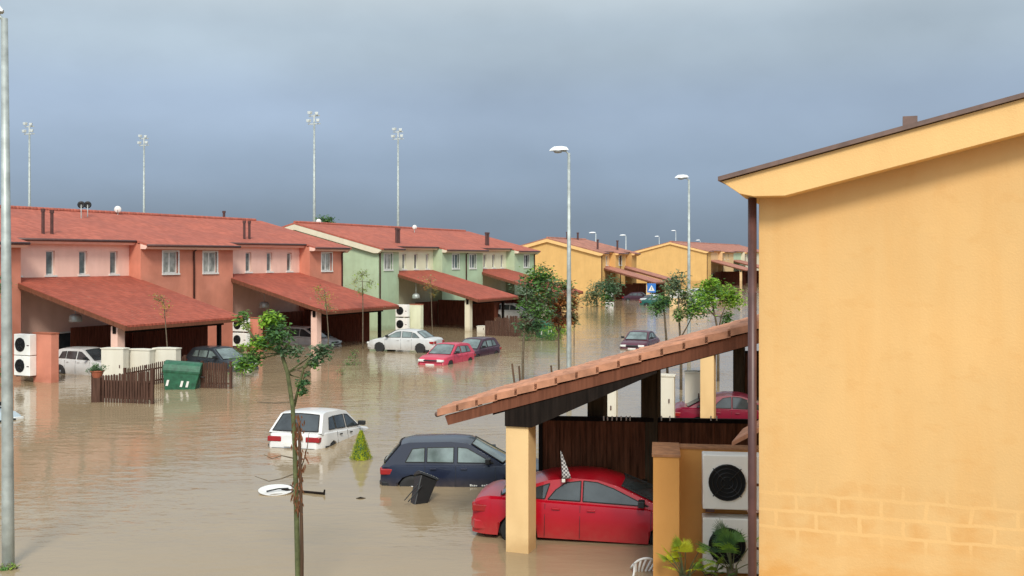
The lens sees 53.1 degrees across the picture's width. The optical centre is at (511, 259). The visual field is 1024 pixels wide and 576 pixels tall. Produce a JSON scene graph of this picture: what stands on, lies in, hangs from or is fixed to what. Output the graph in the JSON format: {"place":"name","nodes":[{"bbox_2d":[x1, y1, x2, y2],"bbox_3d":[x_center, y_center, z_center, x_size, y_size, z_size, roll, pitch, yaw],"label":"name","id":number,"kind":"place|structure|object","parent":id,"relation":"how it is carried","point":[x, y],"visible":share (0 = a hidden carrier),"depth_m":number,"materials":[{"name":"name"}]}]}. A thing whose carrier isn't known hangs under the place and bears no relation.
{"place":"outdoors","nodes":[
{"label":"outdoors","id":0,"kind":"place"},
{"bbox_2d":[0,283,758,575],"bbox_3d":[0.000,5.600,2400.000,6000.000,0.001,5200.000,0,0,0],"label":"flood water","id":1,"kind":"structure","parent":0,"point":[167,483],"depth_m":26.88,"materials":[{"name":"liquid"}]},
{"bbox_2d":[0,562,20,570],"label":"grass tuft","id":2,"kind":"object","parent":1,"relation":"on","point":[12,565],"visible":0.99,"depth_m":18.48,"materials":[{"name":"green plant"}]},
{"bbox_2d":[0,402,23,421],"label":"car","id":3,"kind":"object","parent":1,"relation":"on","point":[16,415],"visible":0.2,"depth_m":35.89,"materials":[{"name":"white paint"}]},
{"bbox_2d":[59,346,100,375],"bbox_3d":[-20.700,5.067,50.400,4.110,1.475,2.060,0,0,26],"label":"car","id":4,"kind":"object","parent":1,"relation":"on","point":[78,360],"visible":0.48,"depth_m":49.85,"materials":[{"name":"silver paint"}]},
{"bbox_2d":[85,362,109,401],"bbox_3d":[-16.314,5.152,40.198,0.881,2.192,0.787,0,0,-43],"label":"potted shrub","id":5,"kind":"object","parent":1,"relation":"on","point":[96,372],"visible":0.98,"depth_m":40.03,"materials":[{"name":"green plant"}]},
{"bbox_2d":[91,369,153,403],"bbox_3d":[-15.179,5.175,39.924,2.671,1.850,0.125,0,0,12],"label":"picket fence","id":6,"kind":"object","parent":1,"relation":"on","point":[134,389],"visible":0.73,"depth_m":39.84,"materials":[{"name":"brown wood"}]},
{"bbox_2d":[123,355,185,384],"bbox_3d":[-15.915,5.295,45.816,0.100,1.610,4.556,0,0,16],"label":"picket fence","id":7,"kind":"object","parent":1,"relation":"on","point":[126,370],"visible":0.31,"depth_m":45.67,"materials":[{"name":"brown wood"}]},
{"bbox_2d":[151,292,172,346],"bbox_3d":[-16.069,3.856,46.804,1.107,4.688,0.949,0,0,18],"label":"young tree","id":8,"kind":"object","parent":1,"relation":"on","point":[161,296],"visible":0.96,"depth_m":46.93,"materials":[{"name":"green plant"}]},
{"bbox_2d":[160,360,204,389],"bbox_3d":[-14.302,5.270,44.477,1.854,1.685,1.163,5,-9,-6],"label":"dumpster","id":9,"kind":"object","parent":1,"relation":"on","point":[180,375],"visible":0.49,"depth_m":44.01,"materials":[{"name":"green plastic"}]},
{"bbox_2d":[200,361,231,388],"bbox_3d":[-12.836,5.265,44.466,1.441,1.670,0.100,0,0,10],"label":"picket fence","id":10,"kind":"object","parent":1,"relation":"on","point":[222,369],"visible":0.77,"depth_m":44.46,"materials":[{"name":"brown wood"}]},
{"bbox_2d":[186,345,258,371],"bbox_3d":[-14.900,5.207,52.500,4.110,1.475,2.060,0,0,35],"label":"car","id":11,"kind":"object","parent":1,"relation":"on","point":[214,354],"visible":0.56,"depth_m":52.07,"materials":[{"name":"grey paint"}]},
{"bbox_2d":[228,346,264,376],"bbox_3d":[-12.666,5.059,48.934,1.819,2.090,1.761,0,0,0],"label":"shrub","id":12,"kind":"object","parent":1,"relation":"on","point":[244,359],"visible":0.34,"depth_m":48.92,"materials":[{"name":"green plant"}]},
{"bbox_2d":[258,484,292,495],"bbox_3d":[-5.676,5.565,24.614,0.830,0.129,0.830,0,6,-15],"label":"floating dish","id":13,"kind":"object","parent":1,"relation":"on","point":[267,490],"visible":0.93,"depth_m":24.63,"materials":[{"name":"white paint"}]},
{"bbox_2d":[229,309,334,575],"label":"sapling","id":14,"kind":"object","parent":1,"relation":"on","point":[270,320],"visible":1,"depth_m":15.94,"materials":[{"name":"green plant"}]},
{"bbox_2d":[281,485,324,494],"bbox_3d":[-4.994,5.503,24.516,1.168,0.219,0.158,0,0,13],"label":"driftwood","id":15,"kind":"object","parent":1,"relation":"on","point":[315,492],"visible":0.69,"depth_m":24.45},
{"bbox_2d":[279,326,341,344],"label":"car","id":16,"kind":"object","parent":1,"relation":"on","point":[302,335],"visible":0.38,"depth_m":67.53,"materials":[{"name":"silver paint"}]},
{"bbox_2d":[267,407,367,448],"bbox_3d":[-5.984,5.505,32.470,2.266,1.622,4.521,0,-5,13],"label":"car","id":17,"kind":"object","parent":1,"relation":"on","point":[325,427],"visible":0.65,"depth_m":30.72,"materials":[{"name":"white paint"}]},
{"bbox_2d":[309,285,343,353],"bbox_3d":[-11.014,3.839,60.131,1.830,4.727,1.878,0,0,-39],"label":"young tree","id":18,"kind":"object","parent":1,"relation":"on","point":[324,297],"visible":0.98,"depth_m":59.99,"materials":[{"name":"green plant"}]},
{"bbox_2d":[315,214,338,222],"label":"broad tree","id":19,"kind":"object","parent":1,"relation":"on","point":[328,219],"visible":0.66,"depth_m":125.20,"materials":[{"name":"green plant"}]},
{"bbox_2d":[340,349,360,365],"bbox_3d":[-8.494,5.419,54.251,1.339,1.370,0.908,0,0,-23],"label":"shrub","id":20,"kind":"object","parent":1,"relation":"on","point":[352,358],"visible":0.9,"depth_m":54.24,"materials":[{"name":"green plant"}]},
{"bbox_2d":[350,430,372,460],"bbox_3d":[-4.238,5.540,28.715,0.688,1.521,0.682,0,0,0],"label":"conical shrub","id":21,"kind":"object","parent":1,"relation":"on","point":[360,452],"visible":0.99,"depth_m":28.58,"materials":[{"name":"green plant"}]},
{"bbox_2d":[345,269,378,348],"bbox_3d":[-9.361,3.389,63.960,1.876,5.624,1.489,0,0,32],"label":"young tree","id":22,"kind":"object","parent":1,"relation":"on","point":[362,288],"visible":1,"depth_m":63.96,"materials":[{"name":"green plant"}]},
{"bbox_2d":[367,328,444,352],"bbox_3d":[-6.500,4.963,62.600,4.610,1.445,2.100,0,0,20],"label":"car","id":23,"kind":"object","parent":1,"relation":"on","point":[419,341],"visible":0.88,"depth_m":61.82,"materials":[{"name":"silver paint"}]},
{"bbox_2d":[404,470,438,504],"bbox_3d":[-2.153,5.302,23.615,0.722,0.826,0.481,26,-26,-22],"label":"toppled bin","id":24,"kind":"object","parent":1,"relation":"on","point":[424,484],"visible":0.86,"depth_m":23.57,"materials":[{"name":"black plastic"}]},
{"bbox_2d":[418,276,438,334],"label":"young tree","id":25,"kind":"object","parent":1,"relation":"on","point":[427,286],"visible":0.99,"depth_m":73.97,"materials":[{"name":"green plant"}]},
{"bbox_2d":[418,342,475,365],"bbox_3d":[-3.542,5.308,56.018,2.060,1.475,4.110,0,-1,23],"label":"car","id":26,"kind":"object","parent":1,"relation":"on","point":[444,353],"visible":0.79,"depth_m":55.29,"materials":[{"name":"red paint"}]},
{"bbox_2d":[380,434,538,486],"bbox_3d":[-1.177,5.228,26.000,4.233,1.475,2.060,-1,0,3],"label":"car","id":27,"kind":"object","parent":1,"relation":"on","point":[456,460],"visible":0.64,"depth_m":25.29,"materials":[{"name":"blue paint"}]},
{"bbox_2d":[462,336,500,356],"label":"car","id":28,"kind":"object","parent":1,"relation":"on","point":[482,345],"visible":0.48,"depth_m":59.98,"materials":[{"name":"purple paint"}]},
{"bbox_2d":[485,315,535,336],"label":"picket fence","id":29,"kind":"object","parent":1,"relation":"on","point":[498,330],"visible":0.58,"depth_m":74.58,"materials":[{"name":"brown wood"}]},
{"bbox_2d":[511,363,514,382],"bbox_3d":[0.121,5.249,42.200,0.322,1.910,0.090,0,0,0],"label":"tree stake","id":30,"kind":"object","parent":1,"relation":"in","point":[513,375],"visible":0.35,"depth_m":42.17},
{"bbox_2d":[498,303,532,317],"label":"car","id":31,"kind":"object","parent":1,"relation":"on","point":[510,309],"visible":0.36,"depth_m":98.30,"materials":[{"name":"white paint"}]},
{"bbox_2d":[507,261,566,379],"bbox_3d":[1.076,3.141,42.676,2.571,6.120,2.482,0,0,0],"label":"sapling","id":32,"kind":"object","parent":1,"relation":"on","point":[539,288],"visible":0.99,"depth_m":42.55,"materials":[{"name":"green plant"}]},
{"bbox_2d":[518,329,556,340],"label":"shrub","id":33,"kind":"object","parent":1,"relation":"on","point":[529,335],"visible":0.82,"depth_m":70.54,"materials":[{"name":"green plant"}]},
{"bbox_2d":[532,318,555,337],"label":"shrub","id":34,"kind":"object","parent":1,"relation":"on","point":[540,334],"visible":0.16,"depth_m":72.97,"materials":[{"name":"green plant"}]},
{"bbox_2d":[539,324,576,339],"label":"shrub","id":35,"kind":"object","parent":1,"relation":"on","point":[562,330],"visible":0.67,"depth_m":71.62,"materials":[{"name":"green plant"}]},
{"bbox_2d":[534,278,585,369],"bbox_3d":[2.046,3.484,44.384,2.348,5.439,1.869,0,0,0],"label":"sapling","id":36,"kind":"object","parent":1,"relation":"on","point":[561,302],"visible":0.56,"depth_m":44.34,"materials":[{"name":"green plant"}]},
{"bbox_2d":[471,466,652,544],"bbox_3d":[1.735,5.048,20.998,5.025,1.415,2.120,1,0,9],"label":"car","id":37,"kind":"object","parent":1,"relation":"on","point":[592,503],"visible":0.54,"depth_m":20.28,"materials":[{"name":"red paint"}]},
{"bbox_2d":[560,451,570,481],"bbox_3d":[1.066,4.101,20.244,0.221,0.620,0.063,0,0,0],"label":"flag","id":38,"kind":"object","parent":37,"relation":"attached to","point":[565,472],"visible":1,"depth_m":20.23,"materials":[{"name":"fabric"}]},
{"bbox_2d":[622,292,645,300],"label":"car","id":39,"kind":"object","parent":1,"relation":"on","point":[634,296],"visible":0.5,"depth_m":138.53,"materials":[{"name":"red paint"}]},
{"bbox_2d":[620,330,659,348],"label":"car","id":40,"kind":"object","parent":1,"relation":"on","point":[635,339],"visible":0.65,"depth_m":64.92,"materials":[{"name":"paint"}]},
{"bbox_2d":[630,557,652,575],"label":"plastic chair","id":41,"kind":"object","parent":1,"relation":"on","point":[634,565],"visible":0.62,"depth_m":18.32,"materials":[{"name":"white paint"}]},
{"bbox_2d":[639,294,655,300],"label":"car","id":42,"kind":"object","parent":1,"relation":"on","point":[646,296],"visible":0.12,"depth_m":131.06,"materials":[{"name":"silver paint"}]},
{"bbox_2d":[539,416,758,478],"bbox_3d":[3.266,4.795,22.073,5.395,2.810,0.100,0,0,6],"label":"board fence","id":43,"kind":"object","parent":1,"relation":"on","point":[618,445],"visible":0.27,"depth_m":22.16,"materials":[{"name":"brown wood"}]},
{"bbox_2d":[603,416,716,420],"bbox_3d":[3.171,3.411,21.953,2.425,0.139,0.018,0,0,6],"label":"fence clip","id":44,"kind":"object","parent":43,"relation":"attached to","point":[630,418],"visible":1,"depth_m":22.02,"materials":[{"name":"black paint"}]},
{"bbox_2d":[647,283,655,293],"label":"crossing sign","id":45,"kind":"object","parent":1,"relation":"on","point":[651,288],"visible":0.94,"depth_m":124.00,"materials":[{"name":"metal"}]},
{"bbox_2d":[639,296,668,305],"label":"car","id":46,"kind":"object","parent":1,"relation":"on","point":[645,302],"visible":0.27,"depth_m":123.68,"materials":[{"name":"teal paint"}]},
{"bbox_2d":[658,534,715,575],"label":"fan palm","id":47,"kind":"object","parent":1,"relation":"on","point":[678,545],"visible":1,"depth_m":16.65,"materials":[{"name":"green plant"}]},
{"bbox_2d":[675,391,758,418],"bbox_3d":[7.900,5.378,35.900,4.610,1.415,2.120,0,0,9],"label":"car","id":48,"kind":"object","parent":1,"relation":"on","point":[731,404],"visible":0.21,"depth_m":35.27,"materials":[{"name":"paint"}]},
{"bbox_2d":[693,518,758,575],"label":"fan palm","id":49,"kind":"object","parent":1,"relation":"on","point":[727,539],"visible":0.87,"depth_m":16.37,"materials":[{"name":"green plant"}]},
{"bbox_2d":[733,350,758,397],"bbox_3d":[10.715,4.810,38.399,4.767,2.780,0.100,0,0,5],"label":"board fence","id":50,"kind":"object","parent":1,"relation":"on","point":[746,372],"visible":0.02,"depth_m":38.55,"materials":[{"name":"brown wood"}]},
{"bbox_2d":[0,0,1023,250],"label":"sky","id":51,"kind":"structure","parent":0,"point":[640,95],"materials":[{"name":"grey"}]},
{"bbox_2d":[669,298,685,310],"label":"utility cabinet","id":52,"kind":"object","parent":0,"point":[674,307],"visible":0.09,"depth_m":111.86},
{"label":"ground","id":53,"kind":"structure","parent":0,"visible":0},
{"bbox_2d":[0,6,14,566],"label":"street lamp","id":54,"kind":"object","parent":53,"relation":"on","point":[7,491],"visible":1,"depth_m":18.64,"materials":[{"name":"grey metal"}]},
{"bbox_2d":[22,122,34,205],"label":"floodlight mast","id":55,"kind":"object","parent":53,"relation":"on","point":[29,169],"visible":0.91,"depth_m":159.87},
{"bbox_2d":[32,332,59,382],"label":"screen wall","id":56,"kind":"structure","parent":53,"relation":"on","point":[47,357],"depth_m":46.49,"materials":[{"name":"paint"}]},
{"bbox_2d":[14,333,35,355],"bbox_3d":[-22.239,3.924,46.744,1.050,1.010,0.399,0,0,26],"label":"air conditioner","id":57,"kind":"object","parent":56,"relation":"attached to","point":[24,344],"visible":1,"depth_m":46.55,"materials":[{"name":"white plastic"}]},
{"bbox_2d":[14,355,35,376],"bbox_3d":[-22.239,4.881,46.744,1.050,0.960,0.399,0,0,26],"label":"air conditioner","id":58,"kind":"object","parent":56,"relation":"attached to","point":[24,365],"visible":1,"depth_m":46.55,"materials":[{"name":"white plastic"}]},
{"bbox_2d":[100,347,129,379],"bbox_3d":[-17.861,5.234,46.065,1.186,2.532,0.485,0,0,14],"label":"utility cabinet","id":59,"kind":"object","parent":53,"relation":"on","point":[116,359],"visible":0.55,"depth_m":45.86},
{"bbox_2d":[129,348,155,380],"bbox_3d":[-16.857,5.280,46.457,1.256,2.440,0.485,0,0,14],"label":"utility cabinet","id":60,"kind":"object","parent":53,"relation":"on","point":[140,356],"visible":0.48,"depth_m":46.24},
{"bbox_2d":[137,135,148,212],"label":"floodlight mast","id":61,"kind":"object","parent":53,"relation":"on","point":[144,141],"visible":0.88,"depth_m":175.78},
{"bbox_2d":[152,347,181,382],"bbox_3d":[-15.721,5.260,46.660,1.231,2.481,0.485,0,0,14],"label":"utility cabinet","id":62,"kind":"object","parent":53,"relation":"on","point":[163,354],"visible":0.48,"depth_m":46.48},
{"bbox_2d":[0,205,398,373],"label":"terraced house","id":63,"kind":"structure","parent":53,"relation":"on","point":[106,275],"depth_m":59.34,"materials":[{"name":"pink paint"}]},
{"bbox_2d":[44,251,56,276],"bbox_3d":[-24.217,0.235,53.639,0.260,1.370,0.750,0,0,26],"label":"window","id":64,"kind":"structure","parent":63,"relation":"in","point":[49,254],"depth_m":53.75,"materials":[{"name":"glass"}]},
{"bbox_2d":[58,331,69,348],"bbox_3d":[-23.743,4.450,54.413,0.047,1.200,1.000,0,0,26],"label":"window","id":65,"kind":"structure","parent":63,"relation":"in","point":[64,337],"depth_m":54.37,"materials":[{"name":"glass"}]},
{"bbox_2d":[69,311,81,321],"bbox_3d":[-21.952,2.461,51.500,0.640,1.370,0.640,0,0,0],"label":"hanging lamp","id":66,"kind":"object","parent":63,"relation":"hanging from","point":[75,317],"visible":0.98,"depth_m":51.27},
{"bbox_2d":[77,201,84,217],"bbox_3d":[-25.950,-2.925,61.554,0.453,1.117,0.388,0,0,42],"label":"satellite dish","id":67,"kind":"object","parent":63,"relation":"attached to","point":[81,204],"visible":1,"depth_m":61.48,"materials":[{"name":"black metal"}]},
{"bbox_2d":[78,251,89,275],"bbox_3d":[-23.292,0.235,55.533,0.260,1.370,0.750,0,0,26],"label":"window","id":68,"kind":"structure","parent":63,"relation":"in","point":[82,254],"depth_m":55.66,"materials":[{"name":"white paint"}]},
{"bbox_2d":[85,201,90,216],"bbox_3d":[-25.980,-2.979,62.554,0.453,1.117,0.388,0,0,42],"label":"satellite dish","id":69,"kind":"object","parent":63,"relation":"on","point":[87,204],"visible":0.92,"depth_m":62.49,"materials":[{"name":"black metal"}]},
{"bbox_2d":[109,251,119,275],"bbox_3d":[-22.369,0.235,57.433,0.260,1.370,0.750,0,0,26],"label":"window","id":70,"kind":"structure","parent":63,"relation":"in","point":[112,253],"depth_m":57.51,"materials":[{"name":"white paint"}]},
{"bbox_2d":[114,206,120,214],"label":"satellite dish","id":71,"kind":"object","parent":63,"relation":"attached to","point":[117,209],"visible":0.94,"depth_m":65.98,"materials":[{"name":"white paint"}]},
{"bbox_2d":[162,250,179,274],"bbox_3d":[-20.073,0.195,60.089,0.260,1.450,1.400,0,0,26],"label":"window","id":72,"kind":"structure","parent":63,"relation":"in","point":[169,259],"depth_m":60.27,"materials":[{"name":"glass"}]},
{"bbox_2d":[202,251,218,273],"bbox_3d":[-18.626,0.195,63.054,0.260,1.450,1.400,0,0,26],"label":"window","id":73,"kind":"structure","parent":63,"relation":"in","point":[208,257],"depth_m":63.10,"materials":[{"name":"glass"}]},
{"bbox_2d":[245,252,252,272],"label":"window","id":74,"kind":"structure","parent":63,"relation":"in","point":[247,253],"depth_m":67.68,"materials":[{"name":"white paint"}]},
{"bbox_2d":[259,293,268,307],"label":"hanging lamp","id":75,"kind":"object","parent":63,"relation":"hanging from","point":[264,304],"visible":0.95,"depth_m":65.77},
{"bbox_2d":[266,253,273,272],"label":"window","id":76,"kind":"structure","parent":63,"relation":"in","point":[268,254],"depth_m":69.59,"materials":[{"name":"white paint"}]},
{"bbox_2d":[286,253,293,271],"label":"window","id":77,"kind":"structure","parent":63,"relation":"in","point":[288,254],"depth_m":71.52,"materials":[{"name":"white paint"}]},
{"bbox_2d":[321,252,332,271],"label":"window","id":78,"kind":"structure","parent":63,"relation":"in","point":[325,256],"depth_m":73.83,"materials":[{"name":"white paint"}]},
{"bbox_2d":[247,317,262,350],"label":"screen wall","id":79,"kind":"structure","parent":53,"relation":"on","point":[254,328],"depth_m":62.28,"materials":[{"name":"paint"}]},
{"bbox_2d":[233,332,249,346],"bbox_3d":[-16.304,4.857,61.645,1.050,0.860,0.399,0,0,26],"label":"air conditioner","id":80,"kind":"object","parent":79,"relation":"attached to","point":[240,338],"visible":0.95,"depth_m":61.48,"materials":[{"name":"white plastic"}]},
{"bbox_2d":[233,319,249,332],"bbox_3d":[-16.304,3.973,61.645,1.050,0.860,0.399,0,0,26],"label":"air conditioner","id":81,"kind":"object","parent":79,"relation":"attached to","point":[237,328],"visible":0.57,"depth_m":61.52,"materials":[{"name":"white plastic"}]},
{"bbox_2d":[306,111,320,221],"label":"floodlight mast","id":82,"kind":"object","parent":53,"relation":"on","point":[314,190],"visible":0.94,"depth_m":147.95,"materials":[{"name":"metal"}]},
{"bbox_2d":[391,128,403,225],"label":"floodlight mast","id":83,"kind":"object","parent":53,"relation":"on","point":[393,136],"visible":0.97,"depth_m":166.55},
{"bbox_2d":[409,304,423,329],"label":"screen wall","id":84,"kind":"structure","parent":53,"relation":"on","point":[416,316],"depth_m":77.97,"materials":[{"name":"concrete"}]},
{"bbox_2d":[395,304,409,317],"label":"air conditioner","id":85,"kind":"object","parent":84,"relation":"attached to","point":[403,310],"visible":0.94,"depth_m":77.45,"materials":[{"name":"white plastic"}]},
{"bbox_2d":[395,318,409,329],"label":"air conditioner","id":86,"kind":"object","parent":84,"relation":"attached to","point":[402,323],"visible":0.93,"depth_m":77.49,"materials":[{"name":"white plastic"}]},
{"bbox_2d":[282,221,582,330],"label":"terraced house","id":87,"kind":"structure","parent":53,"relation":"on","point":[474,274],"depth_m":86.83,"materials":[{"name":"green paint"}]},
{"bbox_2d":[384,252,393,270],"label":"window","id":88,"kind":"structure","parent":87,"relation":"in","point":[387,257],"depth_m":81.22,"materials":[{"name":"white paint"}]},
{"bbox_2d":[402,254,406,269],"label":"window","id":89,"kind":"structure","parent":87,"relation":"in","point":[403,255],"depth_m":85.06,"materials":[{"name":"white paint"}]},
{"bbox_2d":[412,293,419,298],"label":"hanging lamp","id":90,"kind":"object","parent":87,"relation":"hanging from","point":[415,296],"visible":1,"depth_m":81.76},
{"bbox_2d":[452,253,459,269],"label":"window","id":91,"kind":"structure","parent":87,"relation":"in","point":[455,263],"depth_m":91.16,"materials":[{"name":"white paint"}]},
{"bbox_2d":[469,253,476,268],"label":"window","id":92,"kind":"structure","parent":87,"relation":"in","point":[472,258],"depth_m":93.86,"materials":[{"name":"white paint"}]},
{"bbox_2d":[524,254,529,267],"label":"window","id":93,"kind":"structure","parent":87,"relation":"in","point":[526,256],"depth_m":104.49,"materials":[{"name":"glass"}]},
{"bbox_2d":[476,325,484,332],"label":"utility cabinet","id":94,"kind":"object","parent":53,"relation":"on","point":[480,329],"visible":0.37,"depth_m":77.91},
{"bbox_2d":[549,146,570,367],"bbox_3d":[1.942,1.035,41.000,0.884,11.130,0.378,0,0,0],"label":"street lamp","id":95,"kind":"object","parent":53,"relation":"on","point":[558,149],"visible":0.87,"depth_m":40.93,"materials":[{"name":"grey metal"}]},
{"bbox_2d":[578,280,608,305],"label":"street tree","id":96,"kind":"object","parent":53,"relation":"on","point":[594,293],"visible":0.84,"depth_m":121.78,"materials":[{"name":"green plant"}]},
{"bbox_2d":[521,232,672,300],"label":"terraced house","id":97,"kind":"structure","parent":53,"relation":"on","point":[594,262],"depth_m":141.66,"materials":[{"name":"yellow paint"}]},
{"bbox_2d":[597,273,626,307],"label":"street tree","id":98,"kind":"object","parent":53,"relation":"on","point":[612,288],"visible":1,"depth_m":117.94,"materials":[{"name":"green plant"}]},
{"bbox_2d":[607,390,617,416],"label":"pillar","id":99,"kind":"structure","parent":53,"relation":"on","point":[612,403],"depth_m":33.39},
{"bbox_2d":[646,284,675,373],"bbox_3d":[7.007,3.780,48.048,1.544,5.345,1.402,0,0,0],"label":"sapling","id":100,"kind":"object","parent":53,"relation":"on","point":[660,302],"visible":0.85,"depth_m":47.92,"materials":[{"name":"green plant"}]},
{"bbox_2d":[661,373,675,417],"bbox_3d":[5.117,5.191,34.610,0.816,2.619,0.485,0,0,14],"label":"utility cabinet","id":101,"kind":"object","parent":53,"relation":"on","point":[667,395],"visible":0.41,"depth_m":34.37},
{"bbox_2d":[675,175,690,333],"bbox_3d":[9.442,0.960,56.600,0.884,11.280,0.378,0,0,0],"label":"street lamp","id":102,"kind":"object","parent":53,"relation":"on","point":[680,177],"visible":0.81,"depth_m":56.54,"materials":[{"name":"grey metal"}]},
{"bbox_2d":[660,269,717,389],"bbox_3d":[7.578,3.433,44.034,2.425,6.061,1.733,0,0,0],"label":"sapling","id":103,"kind":"object","parent":53,"relation":"on","point":[674,282],"visible":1,"depth_m":43.92,"materials":[{"name":"green plant"}]},
{"bbox_2d":[684,370,699,402],"bbox_3d":[6.476,5.230,36.322,0.713,2.541,0.485,0,0,14],"label":"utility cabinet","id":104,"kind":"object","parent":53,"relation":"on","point":[692,384],"visible":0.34,"depth_m":36.13,"materials":[{"name":"metal"}]},
{"bbox_2d":[633,241,758,285],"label":"terraced house","id":105,"kind":"structure","parent":53,"relation":"on","point":[728,263],"depth_m":219.79,"materials":[{"name":"yellow paint"}]},
{"bbox_2d":[652,442,758,575],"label":"screen wall","id":106,"kind":"structure","parent":53,"relation":"on","point":[678,510],"depth_m":17.68,"materials":[{"name":"paint"}]},
{"bbox_2d":[702,451,758,513],"bbox_3d":[3.753,3.796,17.409,1.020,0.980,0.399,0,0,8],"label":"air conditioner","id":107,"kind":"object","parent":106,"relation":"attached to","point":[725,480],"visible":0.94,"depth_m":17.26,"materials":[{"name":"white plastic"}]},
{"bbox_2d":[702,513,758,575],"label":"air conditioner","id":108,"kind":"object","parent":106,"relation":"attached to","point":[734,522],"visible":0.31,"depth_m":17.27,"materials":[{"name":"white plastic"}]},
{"bbox_2d":[670,314,758,417],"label":"yellow house","id":109,"kind":"structure","parent":53,"relation":"on","point":[707,387],"depth_m":34.69,"materials":[{"name":"paint"}]},
{"bbox_2d":[691,555,738,575],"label":"fan palm","id":110,"kind":"object","parent":53,"relation":"on","point":[715,569],"visible":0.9,"depth_m":16.38,"materials":[{"name":"green plant"}]},
{"bbox_2d":[689,275,747,380],"bbox_3d":[9.379,3.806,47.342,3.119,6.194,2.759,0,0,0],"label":"sapling","id":111,"kind":"object","parent":53,"relation":"on","point":[709,292],"visible":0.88,"depth_m":46.93,"materials":[{"name":"green plant"}]},
{"bbox_2d":[435,92,1023,575],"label":"yellow house","id":112,"kind":"structure","parent":53,"relation":"on","point":[885,328],"depth_m":11.68,"materials":[{"name":"paint"}]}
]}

